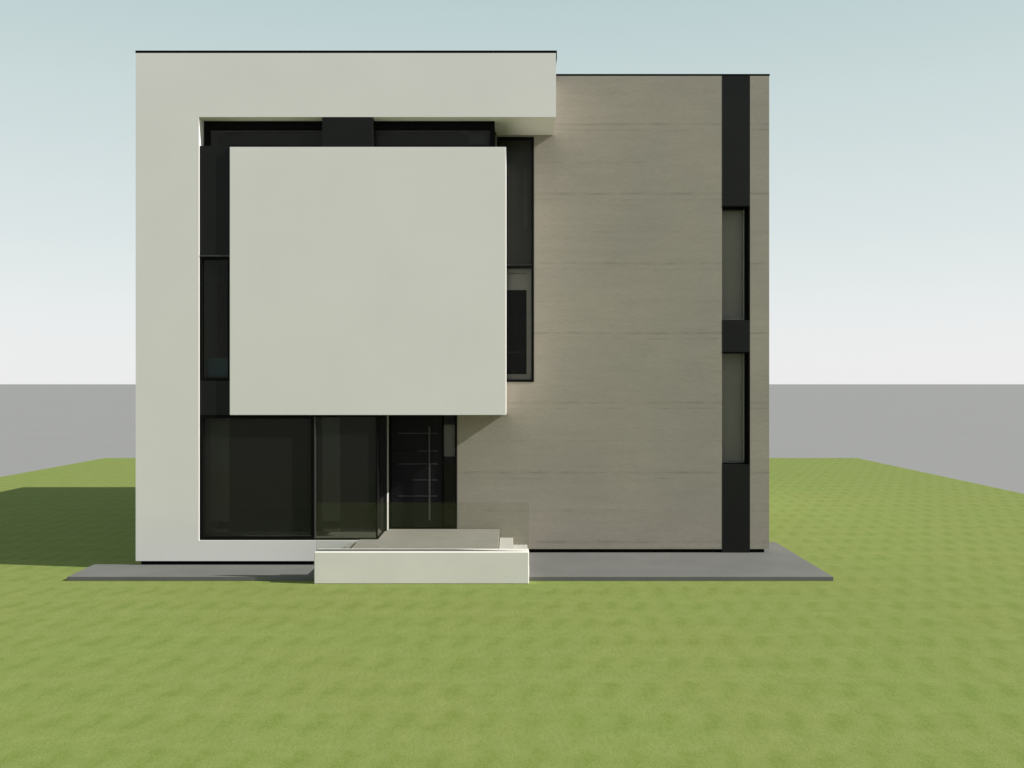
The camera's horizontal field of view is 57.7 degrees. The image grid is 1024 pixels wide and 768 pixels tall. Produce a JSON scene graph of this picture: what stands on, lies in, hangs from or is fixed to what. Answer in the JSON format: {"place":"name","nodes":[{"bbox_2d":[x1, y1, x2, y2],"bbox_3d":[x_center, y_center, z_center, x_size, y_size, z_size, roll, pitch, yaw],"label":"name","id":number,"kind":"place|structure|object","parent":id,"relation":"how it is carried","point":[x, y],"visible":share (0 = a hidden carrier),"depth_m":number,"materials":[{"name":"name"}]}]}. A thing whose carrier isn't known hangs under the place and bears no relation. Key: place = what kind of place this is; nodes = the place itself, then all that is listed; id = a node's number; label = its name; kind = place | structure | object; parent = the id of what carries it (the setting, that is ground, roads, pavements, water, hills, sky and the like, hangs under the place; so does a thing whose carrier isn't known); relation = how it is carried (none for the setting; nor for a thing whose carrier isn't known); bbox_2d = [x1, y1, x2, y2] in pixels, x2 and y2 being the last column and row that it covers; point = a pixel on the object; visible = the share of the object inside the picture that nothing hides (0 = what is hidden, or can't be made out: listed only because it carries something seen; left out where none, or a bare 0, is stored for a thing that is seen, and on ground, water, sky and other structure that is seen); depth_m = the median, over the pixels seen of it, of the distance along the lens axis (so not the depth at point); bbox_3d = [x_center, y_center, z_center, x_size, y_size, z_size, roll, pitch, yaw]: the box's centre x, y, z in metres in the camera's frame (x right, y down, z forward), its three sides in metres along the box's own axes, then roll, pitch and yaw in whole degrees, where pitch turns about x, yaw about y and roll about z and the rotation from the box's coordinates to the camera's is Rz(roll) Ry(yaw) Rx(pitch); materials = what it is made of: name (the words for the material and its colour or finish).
{"place":"outdoors","nodes":[
{"label":"outdoors","id":0,"kind":"place"},
{"bbox_2d":[207,358,227,377],"bbox_3d":[-4.795,-0.241,15.940,0.450,0.378,1.320,0,0,0],"label":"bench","id":1,"kind":"object","parent":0,"point":[217,367],"visible":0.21,"depth_m":15.28,"materials":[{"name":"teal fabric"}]},
{"bbox_2d":[67,542,832,580],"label":"pavement","id":2,"kind":"structure","parent":0,"point":[775,561],"depth_m":14.63,"materials":[{"name":"grey concrete"}]},
{"bbox_2d":[314,502,528,583],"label":"entrance terrace","id":3,"kind":"structure","parent":2,"relation":"on","point":[437,556],"depth_m":13.86,"materials":[{"name":"white concrete"}]},
{"bbox_2d":[135,50,769,563],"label":"house","id":4,"kind":"structure","parent":2,"relation":"on","point":[535,280],"depth_m":15.81,"materials":[{"name":"stone"}]},
{"bbox_2d":[200,257,229,380],"bbox_3d":[-4.800,-1.056,15.075,0.494,2.003,0.090,0,0,0],"label":"window","id":5,"kind":"structure","parent":4,"relation":"in","point":[202,259],"depth_m":15.03,"materials":[{"name":"metal"}]},
{"bbox_2d":[200,415,313,539],"bbox_3d":[-4.123,1.512,15.075,1.847,2.017,0.090,0,0,0],"label":"window","id":6,"kind":"structure","parent":4,"relation":"in","point":[202,417],"depth_m":15.03,"materials":[{"name":"metal"}]},
{"bbox_2d":[314,415,383,539],"bbox_3d":[-2.687,1.511,15.428,1.023,2.019,0.804,0,0,0],"label":"window","id":7,"kind":"structure","parent":4,"relation":"in","point":[379,419],"depth_m":15.11,"materials":[{"name":"metal"}]},
{"bbox_2d":[204,124,494,146],"bbox_3d":[-2.662,-4.039,15.275,4.753,0.426,0.110,0,0,0],"label":"window","id":8,"kind":"structure","parent":4,"relation":"in","point":[208,128],"depth_m":15.22,"materials":[{"name":"metal"}]},
{"bbox_2d":[392,415,441,526],"bbox_3d":[-1.650,1.430,16.105,0.870,2.100,0.130,0,0,0],"label":"door","id":9,"kind":"structure","parent":4,"relation":"in","point":[416,439],"depth_m":16.11,"materials":[{"name":"metal"}]},
{"bbox_2d":[497,137,533,381],"bbox_3d":[0.060,-2.155,16.125,0.631,4.230,0.090,0,0,0],"label":"window","id":10,"kind":"structure","parent":4,"relation":"in","point":[499,139],"depth_m":16.08,"materials":[{"name":"metal"}]},
{"bbox_2d":[722,206,749,319],"bbox_3d":[3.875,-2.095,16.253,0.481,2.080,0.335,0,0,0],"label":"window","id":11,"kind":"structure","parent":4,"relation":"in","point":[735,219],"depth_m":16.41,"materials":[{"name":"glass"}]},
{"bbox_2d":[722,352,749,463],"bbox_3d":[3.875,0.415,16.253,0.481,2.050,0.335,0,0,0],"label":"window","id":12,"kind":"structure","parent":4,"relation":"in","point":[735,365],"depth_m":16.41,"materials":[{"name":"glass"}]},
{"bbox_2d":[0,458,1023,767],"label":"lawn","id":13,"kind":"structure","parent":0,"point":[898,642],"depth_m":10.24,"materials":[{"name":"green plant"}]},
{"bbox_2d":[0,384,1023,493],"bbox_3d":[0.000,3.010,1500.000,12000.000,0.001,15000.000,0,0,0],"label":"ground","id":14,"kind":"structure","parent":0,"point":[972,433],"depth_m":65.87,"materials":[{"name":"grey"}]},
{"bbox_2d":[0,0,1023,383],"label":"sky","id":15,"kind":"structure","parent":0,"point":[896,127],"materials":[{"name":"blue"}]}
]}

